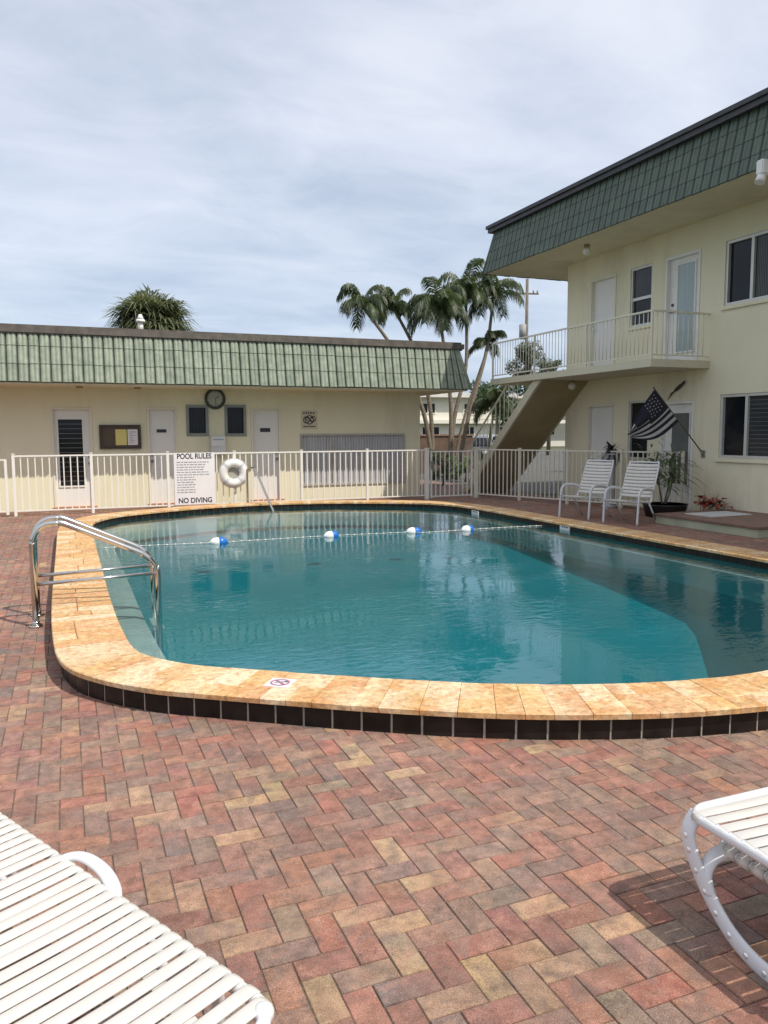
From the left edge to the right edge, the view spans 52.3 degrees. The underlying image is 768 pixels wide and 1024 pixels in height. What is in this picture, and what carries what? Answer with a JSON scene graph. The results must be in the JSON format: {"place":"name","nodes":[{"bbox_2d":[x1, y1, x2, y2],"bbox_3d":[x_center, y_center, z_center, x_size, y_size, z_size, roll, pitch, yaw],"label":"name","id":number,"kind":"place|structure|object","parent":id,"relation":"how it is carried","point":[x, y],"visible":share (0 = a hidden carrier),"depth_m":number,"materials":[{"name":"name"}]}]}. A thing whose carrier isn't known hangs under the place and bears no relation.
{"place":"outdoors","nodes":[
{"label":"outdoors","id":0,"kind":"place"},
{"bbox_2d":[0,492,767,1023],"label":"paving","id":1,"kind":"structure","parent":0,"point":[646,790],"depth_m":3.04,"materials":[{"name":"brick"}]},
{"bbox_2d":[0,459,9,514],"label":"picket gate","id":2,"kind":"structure","parent":1,"relation":"on","point":[6,486],"depth_m":15.25,"materials":[{"name":"white metal"}]},
{"bbox_2d":[11,454,91,515],"bbox_3d":[-6.601,-0.557,15.581,1.464,1.230,0.068,-3,6,-22],"label":"picket fence","id":3,"kind":"object","parent":1,"relation":"on","point":[13,456],"visible":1,"depth_m":15.50,"materials":[{"name":"white metal"}]},
{"bbox_2d":[29,515,164,653],"bbox_3d":[-2.530,0.749,6.889,1.095,1.444,0.540,-3,6,-22],"label":"pool ladder","id":4,"kind":"object","parent":1,"relation":"on","point":[155,620],"visible":0.98,"depth_m":6.83,"materials":[{"name":"silver metal"}]},
{"bbox_2d":[89,453,167,512],"bbox_3d":[-5.243,-0.620,16.128,1.534,1.230,0.068,-3,6,-22],"label":"picket fence","id":5,"kind":"object","parent":1,"relation":"on","point":[92,480],"visible":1,"depth_m":16.06,"materials":[{"name":"white metal"}]},
{"bbox_2d":[0,812,273,1023],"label":"lounger","id":6,"kind":"object","parent":1,"relation":"on","point":[162,981],"visible":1,"depth_m":1.86,"materials":[{"name":"white plastic"}]},
{"bbox_2d":[166,452,233,506],"bbox_3d":[-3.899,-0.683,16.669,1.434,1.230,0.068,-3,6,-22],"label":"picket fence","id":7,"kind":"object","parent":1,"relation":"on","point":[168,476],"visible":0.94,"depth_m":16.47,"materials":[{"name":"white metal"}]},
{"bbox_2d":[173,452,215,504],"bbox_3d":[-4.013,-0.708,16.579,0.850,1.100,0.014,-3,6,-22],"label":"pool rules sign","id":8,"kind":"object","parent":7,"relation":"attached to","point":[194,478],"visible":1,"depth_m":16.57,"materials":[{"name":"white plastic"}]},
{"bbox_2d":[219,455,247,491],"bbox_3d":[-3.239,-0.833,16.825,0.631,0.793,0.184,-3,6,-22],"label":"life ring","id":9,"kind":"object","parent":7,"relation":"hanging from","point":[232,472],"visible":0.95,"depth_m":16.78,"materials":[{"name":"white plastic"}]},
{"bbox_2d":[246,467,276,517],"bbox_3d":[-2.481,-0.355,16.057,0.143,1.113,1.464,-5,7,-36],"label":"grab rail","id":10,"kind":"object","parent":1,"relation":"on","point":[262,486],"visible":0.79,"depth_m":16.33,"materials":[{"name":"silver metal"}]},
{"bbox_2d":[232,451,300,502],"bbox_3d":[-2.555,-0.745,17.209,1.534,1.230,0.068,-3,6,-22],"label":"picket fence","id":11,"kind":"object","parent":1,"relation":"on","point":[234,456],"visible":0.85,"depth_m":17.21,"materials":[{"name":"white metal"}]},
{"bbox_2d":[300,450,365,500],"bbox_3d":[-1.133,-0.811,17.782,1.604,1.230,0.068,-3,6,-22],"label":"picket fence","id":12,"kind":"object","parent":1,"relation":"on","point":[301,473],"visible":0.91,"depth_m":17.72,"materials":[{"name":"white metal"}]},
{"bbox_2d":[365,448,429,499],"bbox_3d":[0.325,-0.879,18.369,1.610,1.230,0.112,-3,6,-22],"label":"picket fence","id":13,"kind":"object","parent":1,"relation":"on","point":[426,473],"visible":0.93,"depth_m":18.41,"materials":[{"name":"white metal"}]},
{"bbox_2d":[51,500,767,739],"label":"swimming pool","id":14,"kind":"structure","parent":1,"relation":"in","point":[496,645],"depth_m":8.89,"materials":[{"name":"teal liquid"}]},
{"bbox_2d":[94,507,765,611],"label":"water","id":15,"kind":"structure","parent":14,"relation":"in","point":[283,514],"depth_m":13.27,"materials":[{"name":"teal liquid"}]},
{"bbox_2d":[209,537,227,546],"bbox_3d":[-2.353,0.428,11.124,0.260,0.140,0.138,-3,6,-22],"label":"rope float","id":16,"kind":"object","parent":15,"relation":"on","point":[216,541],"visible":0.93,"depth_m":11.07,"materials":[{"name":"white plastic"}]},
{"bbox_2d":[97,525,542,548],"bbox_3d":[-0.640,0.358,11.736,6.906,0.020,0.177,-2,6,-18],"label":"float rope","id":17,"kind":"object","parent":15,"relation":"on","point":[320,536],"visible":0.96,"depth_m":11.68,"materials":[{"name":"white plastic"}]},
{"bbox_2d":[324,531,338,539],"bbox_3d":[-0.791,0.354,11.766,0.260,0.140,0.138,-4,7,-34],"label":"rope float","id":18,"kind":"object","parent":15,"relation":"on","point":[331,535],"visible":0.98,"depth_m":11.71,"materials":[{"name":"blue plastic"}]},
{"bbox_2d":[406,527,421,535],"bbox_3d":[0.468,0.306,12.171,0.260,0.140,0.138,-2,6,-18],"label":"rope float","id":19,"kind":"object","parent":15,"relation":"on","point":[414,530],"visible":0.94,"depth_m":12.12,"materials":[{"name":"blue plastic"}]},
{"bbox_2d":[461,525,473,533],"bbox_3d":[1.327,0.279,12.391,0.260,0.140,0.138,-5,7,-38],"label":"rope float","id":20,"kind":"object","parent":15,"relation":"on","point":[469,528],"visible":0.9,"depth_m":12.33,"materials":[{"name":"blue plastic"}]},
{"bbox_2d":[430,450,472,497],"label":"picket gate","id":21,"kind":"structure","parent":1,"relation":"on","point":[471,480],"depth_m":18.88,"materials":[{"name":"grey metal"}]},
{"bbox_2d":[473,447,518,497],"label":"picket fence","id":22,"kind":"object","parent":1,"relation":"on","point":[477,463],"visible":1,"depth_m":18.78,"materials":[{"name":"white metal"}]},
{"bbox_2d":[518,448,566,500],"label":"picket fence","id":23,"kind":"object","parent":1,"relation":"on","point":[519,474],"visible":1,"depth_m":17.74,"materials":[{"name":"white metal"}]},
{"bbox_2d":[558,459,613,519],"bbox_3d":[3.800,-0.430,14.590,0.906,1.078,0.670,-6,8,-42],"label":"strap armchair","id":24,"kind":"object","parent":1,"relation":"on","point":[598,479],"visible":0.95,"depth_m":14.68,"materials":[{"name":"white plastic"}]},
{"bbox_2d":[566,448,620,504],"bbox_3d":[4.464,-0.734,16.711,0.085,1.230,1.354,-6,8,-42],"label":"picket fence","id":25,"kind":"object","parent":1,"relation":"on","point":[568,451],"visible":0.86,"depth_m":16.91,"materials":[{"name":"white metal"}]},
{"bbox_2d":[598,441,624,507],"bbox_3d":[4.824,-0.800,16.478,0.625,1.403,0.669,-3,6,-22],"label":"potted plant","id":26,"kind":"object","parent":1,"relation":"on","point":[607,455],"visible":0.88,"depth_m":16.40,"materials":[{"name":"green plant"}]},
{"bbox_2d":[602,461,659,525],"bbox_3d":[4.360,-0.344,13.713,0.670,1.078,0.906,5,8,44],"label":"strap armchair","id":27,"kind":"object","parent":1,"relation":"on","point":[649,482],"visible":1,"depth_m":13.83,"materials":[{"name":"white plastic"}]},
{"bbox_2d":[619,449,684,508],"bbox_3d":[5.370,-0.641,15.747,0.085,1.230,1.384,-6,8,-42],"label":"picket fence","id":28,"kind":"object","parent":1,"relation":"on","point":[643,452],"visible":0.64,"depth_m":15.79,"materials":[{"name":"white metal"}]},
{"bbox_2d":[634,437,703,516],"bbox_3d":[5.420,-0.665,14.686,1.418,1.491,1.508,-3,6,-22],"label":"potted plant","id":29,"kind":"object","parent":1,"relation":"on","point":[665,506],"visible":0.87,"depth_m":14.54,"materials":[{"name":"green plant"}]},
{"bbox_2d":[653,509,767,537],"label":"patio platform","id":30,"kind":"structure","parent":1,"relation":"on","point":[754,525],"depth_m":12.62,"materials":[{"name":"grey concrete"}]},
{"bbox_2d":[685,511,751,516],"bbox_3d":[5.725,0.034,13.393,0.900,0.014,0.600,-3,6,-22],"label":"door mat","id":31,"kind":"object","parent":30,"relation":"on","point":[717,514],"depth_m":13.29,"materials":[{"name":"grey fabric"}]},
{"bbox_2d":[693,484,732,510],"bbox_3d":[6.033,-0.214,14.342,0.448,0.641,0.930,-3,6,-22],"label":"red plant","id":32,"kind":"object","parent":1,"relation":"on","point":[704,503],"visible":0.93,"depth_m":14.32,"materials":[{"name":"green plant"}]},
{"bbox_2d":[681,787,767,981],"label":"lounger","id":33,"kind":"object","parent":1,"relation":"on","point":[751,844],"visible":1,"depth_m":2.47,"materials":[{"name":"white plastic"}]},
{"bbox_2d":[0,0,767,393],"label":"sky","id":34,"kind":"structure","parent":0,"point":[248,162],"materials":[{"name":"white"}]},
{"bbox_2d":[420,479,516,494],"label":"path","id":35,"kind":"structure","parent":0,"point":[446,488],"depth_m":22.05,"materials":[{"name":"grey concrete"}]},
{"bbox_2d":[429,449,454,484],"bbox_3d":[1.696,-1.344,23.799,1.009,1.152,1.124,-3,6,-22],"label":"shrub","id":36,"kind":"object","parent":35,"relation":"on","point":[442,466],"visible":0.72,"depth_m":23.64,"materials":[{"name":"green plant"}]},
{"bbox_2d":[463,368,587,491],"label":"staircase","id":37,"kind":"structure","parent":35,"relation":"on","point":[536,417],"depth_m":19.07,"materials":[{"name":"paint"}]},
{"bbox_2d":[473,435,486,460],"bbox_3d":[4.115,-2.858,36.629,1.810,1.470,4.460,0,6,6],"label":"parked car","id":38,"kind":"object","parent":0,"point":[480,440],"visible":0.09,"depth_m":35.43,"materials":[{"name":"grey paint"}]},
{"bbox_2d":[420,449,564,494],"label":"parking lot","id":39,"kind":"structure","parent":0,"point":[542,474],"depth_m":28.40,"materials":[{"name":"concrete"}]},
{"bbox_2d":[336,282,434,478],"bbox_3d":[0.035,-4.225,25.941,3.486,6.441,1.694,-3,6,-22],"label":"palm tree","id":40,"kind":"object","parent":39,"relation":"on","point":[358,303],"visible":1,"depth_m":25.25,"materials":[{"name":"green plant"}]},
{"bbox_2d":[374,286,434,464],"bbox_3d":[0.588,-4.354,26.743,2.154,6.512,1.590,-3,6,-22],"label":"palm tree","id":41,"kind":"object","parent":39,"relation":"on","point":[398,308],"visible":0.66,"depth_m":26.36,"materials":[{"name":"green plant"}]},
{"bbox_2d":[406,276,470,480],"bbox_3d":[1.860,-4.313,25.837,2.264,6.602,2.264,-3,6,-22],"label":"palm tree","id":42,"kind":"object","parent":39,"relation":"on","point":[438,305],"visible":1,"depth_m":25.23,"materials":[{"name":"green plant"}]},
{"bbox_2d":[420,434,473,472],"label":"brown wall","id":43,"kind":"structure","parent":39,"relation":"on","point":[441,442],"depth_m":31.04,"materials":[{"name":"brick"}]},
{"bbox_2d":[450,456,473,481],"bbox_3d":[2.603,-1.403,25.412,1.038,0.936,0.959,-3,6,-22],"label":"shrub","id":44,"kind":"object","parent":39,"relation":"on","point":[460,468],"visible":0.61,"depth_m":25.33,"materials":[{"name":"green plant"}]},
{"bbox_2d":[437,258,497,453],"bbox_3d":[2.771,-4.817,26.950,2.085,7.375,2.134,-3,6,-22],"label":"palm tree","id":45,"kind":"object","parent":39,"relation":"on","point":[469,284],"visible":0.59,"depth_m":26.29,"materials":[{"name":"green plant"}]},
{"bbox_2d":[451,330,506,477],"bbox_3d":[3.361,-3.738,27.302,1.930,5.156,1.403,-3,6,-22],"label":"palm tree","id":46,"kind":"object","parent":39,"relation":"on","point":[481,342],"visible":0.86,"depth_m":27.22,"materials":[{"name":"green plant"}]},
{"bbox_2d":[454,275,524,479],"bbox_3d":[3.623,-4.643,27.232,2.427,6.982,2.036,0,6,2],"label":"palm tree","id":47,"kind":"object","parent":39,"relation":"on","point":[501,284],"visible":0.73,"depth_m":26.65,"materials":[{"name":"green plant"}]},
{"bbox_2d":[471,385,514,448],"bbox_3d":[3.595,-2.653,25.846,1.533,3.274,1.465,-3,6,-22],"label":"palm tree","id":48,"kind":"object","parent":39,"relation":"on","point":[487,400],"visible":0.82,"depth_m":25.61,"materials":[{"name":"green plant"}]},
{"bbox_2d":[470,380,528,433],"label":"tree","id":49,"kind":"object","parent":39,"relation":"on","point":[483,387],"visible":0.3,"depth_m":49.62,"materials":[{"name":"green plant"}]},
{"bbox_2d":[516,279,538,345],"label":"utility pole","id":50,"kind":"object","parent":39,"relation":"on","point":[523,330],"visible":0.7,"depth_m":65.92,"materials":[{"name":"grey wood"}]},
{"bbox_2d":[504,340,553,389],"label":"tree","id":51,"kind":"object","parent":39,"relation":"on","point":[527,353],"visible":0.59,"depth_m":51.33,"materials":[{"name":"green plant"}]},
{"bbox_2d":[539,359,560,454],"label":"tree","id":52,"kind":"object","parent":39,"relation":"on","point":[548,445],"visible":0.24,"depth_m":53.60,"materials":[{"name":"green plant"}]},
{"bbox_2d":[540,446,564,497],"bbox_3d":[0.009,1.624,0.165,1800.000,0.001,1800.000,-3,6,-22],"label":"ground","id":53,"kind":"structure","parent":0,"point":[555,448],"depth_m":75.75,"materials":[{"name":"beige concrete"}]},
{"bbox_2d":[100,283,200,330],"bbox_3d":[-8.404,-4.753,28.638,3.760,7.062,3.795,-3,6,-22],"label":"fan palm","id":54,"kind":"object","parent":53,"relation":"on","point":[157,312],"visible":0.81,"depth_m":27.57,"materials":[{"name":"green plant"}]},
{"bbox_2d":[0,323,471,511],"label":"pool house","id":55,"kind":"structure","parent":53,"relation":"on","point":[66,390],"depth_m":17.25,"materials":[{"name":"beige paint"}]},
{"bbox_2d":[50,407,96,508],"bbox_3d":[-6.642,-1.131,16.695,0.880,2.188,0.230,-3,6,-22],"label":"door","id":56,"kind":"structure","parent":55,"relation":"in","point":[71,427],"depth_m":16.74,"materials":[{"name":"paint"}]},
{"bbox_2d":[99,425,141,448],"bbox_3d":[-5.731,-1.634,16.987,0.860,0.520,0.057,-3,6,-22],"label":"notice board","id":57,"kind":"object","parent":55,"relation":"attached to","point":[119,436],"visible":1,"depth_m":16.98,"materials":[{"name":"brown wood"}]},
{"bbox_2d":[136,314,144,328],"bbox_3d":[-5.138,-3.984,16.487,0.200,0.360,0.200,-3,6,-22],"label":"roof vent","id":58,"kind":"object","parent":55,"relation":"on","point":[140,320],"visible":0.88,"depth_m":16.44,"materials":[{"name":"white paint"}]},
{"bbox_2d":[146,407,181,505],"bbox_3d":[-4.914,-1.217,17.390,0.710,2.198,0.230,-3,6,-22],"label":"door","id":59,"kind":"structure","parent":55,"relation":"in","point":[162,437],"depth_m":17.43,"materials":[{"name":"paint"}]},
{"bbox_2d":[186,405,208,435],"bbox_3d":[-4.220,-2.065,17.631,0.490,0.690,0.130,-3,6,-22],"label":"window","id":60,"kind":"structure","parent":55,"relation":"in","point":[197,423],"depth_m":17.64,"materials":[{"name":"black glass"}]},
{"bbox_2d":[204,390,225,408],"bbox_3d":[-3.821,-2.559,17.669,0.474,0.474,0.065,-3,6,-22],"label":"wall clock","id":61,"kind":"object","parent":55,"relation":"attached to","point":[215,399],"depth_m":17.67,"materials":[{"name":"white plastic"}]},
{"bbox_2d":[209,436,225,454],"bbox_3d":[-3.771,-1.515,17.734,0.340,0.430,0.173,-3,6,-22],"label":"wall box","id":62,"kind":"object","parent":55,"relation":"attached to","point":[217,443],"visible":0.93,"depth_m":17.66,"materials":[{"name":"metal"}]},
{"bbox_2d":[224,405,246,435],"bbox_3d":[-3.422,-2.102,17.952,0.490,0.710,0.130,-3,6,-22],"label":"window","id":63,"kind":"structure","parent":55,"relation":"in","point":[235,415],"depth_m":17.96,"materials":[{"name":"black glass"}]},
{"bbox_2d":[250,408,284,500],"bbox_3d":[-2.745,-1.318,18.263,0.770,2.198,0.230,-3,6,-22],"label":"door","id":64,"kind":"structure","parent":55,"relation":"in","point":[265,422],"depth_m":18.32,"materials":[{"name":"paint"}]},
{"bbox_2d":[301,410,317,428],"bbox_3d":[-1.773,-2.189,18.562,0.400,0.440,0.025,-3,6,-22],"label":"pictogram sign","id":65,"kind":"object","parent":55,"relation":"attached to","point":[308,419],"visible":1,"depth_m":18.55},
{"bbox_2d":[420,393,564,446],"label":"motel block","id":66,"kind":"structure","parent":53,"relation":"on","point":[440,405],"depth_m":77.72,"materials":[{"name":"white paint"}]},
{"bbox_2d":[420,402,435,413],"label":"window","id":67,"kind":"structure","parent":66,"relation":"in","point":[425,405],"depth_m":76.61,"materials":[{"name":"clear glass"}]},
{"bbox_2d":[421,426,439,433],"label":"window","id":68,"kind":"structure","parent":66,"relation":"in","point":[436,428],"depth_m":77.09,"materials":[{"name":"clear glass"}]},
{"bbox_2d":[463,403,475,414],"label":"window","id":69,"kind":"structure","parent":66,"relation":"in","point":[464,404],"depth_m":78.11,"materials":[{"name":"clear glass"}]},
{"bbox_2d":[467,426,474,434],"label":"window","id":70,"kind":"structure","parent":66,"relation":"in","point":[471,429],"depth_m":78.63,"materials":[{"name":"clear glass"}]},
{"bbox_2d":[482,87,767,512],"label":"apartment building","id":71,"kind":"structure","parent":53,"relation":"on","point":[677,221],"depth_m":14.91,"materials":[{"name":"yellow paint"}]},
{"bbox_2d":[587,404,613,500],"bbox_3d":[4.934,-1.328,17.739,0.125,2.198,0.896,-3,6,-22],"label":"door","id":72,"kind":"structure","parent":71,"relation":"in","point":[600,417],"depth_m":17.82,"materials":[{"name":"paint"}]},
{"bbox_2d":[492,309,709,378],"bbox_3d":[4.361,-3.494,16.948,1.332,0.875,5.732,-3,6,-22],"label":"balcony railing","id":73,"kind":"object","parent":71,"relation":"on","point":[586,325],"visible":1,"depth_m":15.57,"materials":[{"name":"white metal"}]},
{"bbox_2d":[589,273,616,366],"bbox_3d":[4.918,-4.163,17.451,0.125,2.098,0.896,-3,6,-22],"label":"door","id":74,"kind":"structure","parent":71,"relation":"in","point":[602,290],"depth_m":17.52,"materials":[{"name":"paint"}]},
{"bbox_2d":[625,400,647,461],"bbox_3d":[5.390,-1.699,16.516,0.140,1.298,0.690,-3,6,-22],"label":"window","id":75,"kind":"structure","parent":71,"relation":"in","point":[634,406],"depth_m":16.67,"materials":[{"name":"glass"}]},
{"bbox_2d":[627,263,652,330],"bbox_3d":[5.367,-4.456,16.255,0.140,1.278,0.730,-3,6,-22],"label":"window","id":76,"kind":"structure","parent":71,"relation":"in","point":[641,280],"depth_m":16.30,"materials":[{"name":"glass"}]},
{"bbox_2d":[627,387,704,457],"bbox_3d":[5.249,-1.669,14.591,1.688,1.330,0.258,-2,6,-18],"label":"flag","id":77,"kind":"object","parent":71,"relation":"attached to","point":[656,417],"visible":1,"depth_m":14.53,"materials":[{"name":"black fabric"}]},
{"bbox_2d":[667,381,684,399],"bbox_3d":[5.744,-2.393,15.369,0.048,0.346,0.470,-3,6,-22],"label":"wall ornament","id":78,"kind":"object","parent":71,"relation":"attached to","point":[679,386],"depth_m":15.30,"materials":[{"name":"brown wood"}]},
{"bbox_2d":[659,401,693,510],"bbox_3d":[5.836,-1.098,15.527,0.125,2.178,0.896,-3,6,-22],"label":"door","id":79,"kind":"structure","parent":71,"relation":"in","point":[676,436],"depth_m":15.43,"materials":[{"name":"white paint"}]},
{"bbox_2d":[663,249,701,359],"bbox_3d":[5.833,-3.940,15.205,0.125,2.098,0.926,-3,6,-22],"label":"door","id":80,"kind":"structure","parent":71,"relation":"in","point":[683,271],"depth_m":15.24,"materials":[{"name":"white paint"}]},
{"bbox_2d":[714,392,767,463],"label":"window","id":81,"kind":"structure","parent":71,"relation":"in","point":[744,416],"depth_m":13.95,"materials":[{"name":"glass"}]},
{"bbox_2d":[720,230,767,310],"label":"window","id":82,"kind":"structure","parent":71,"relation":"in","point":[746,284],"depth_m":13.79,"materials":[{"name":"glass"}]}
]}

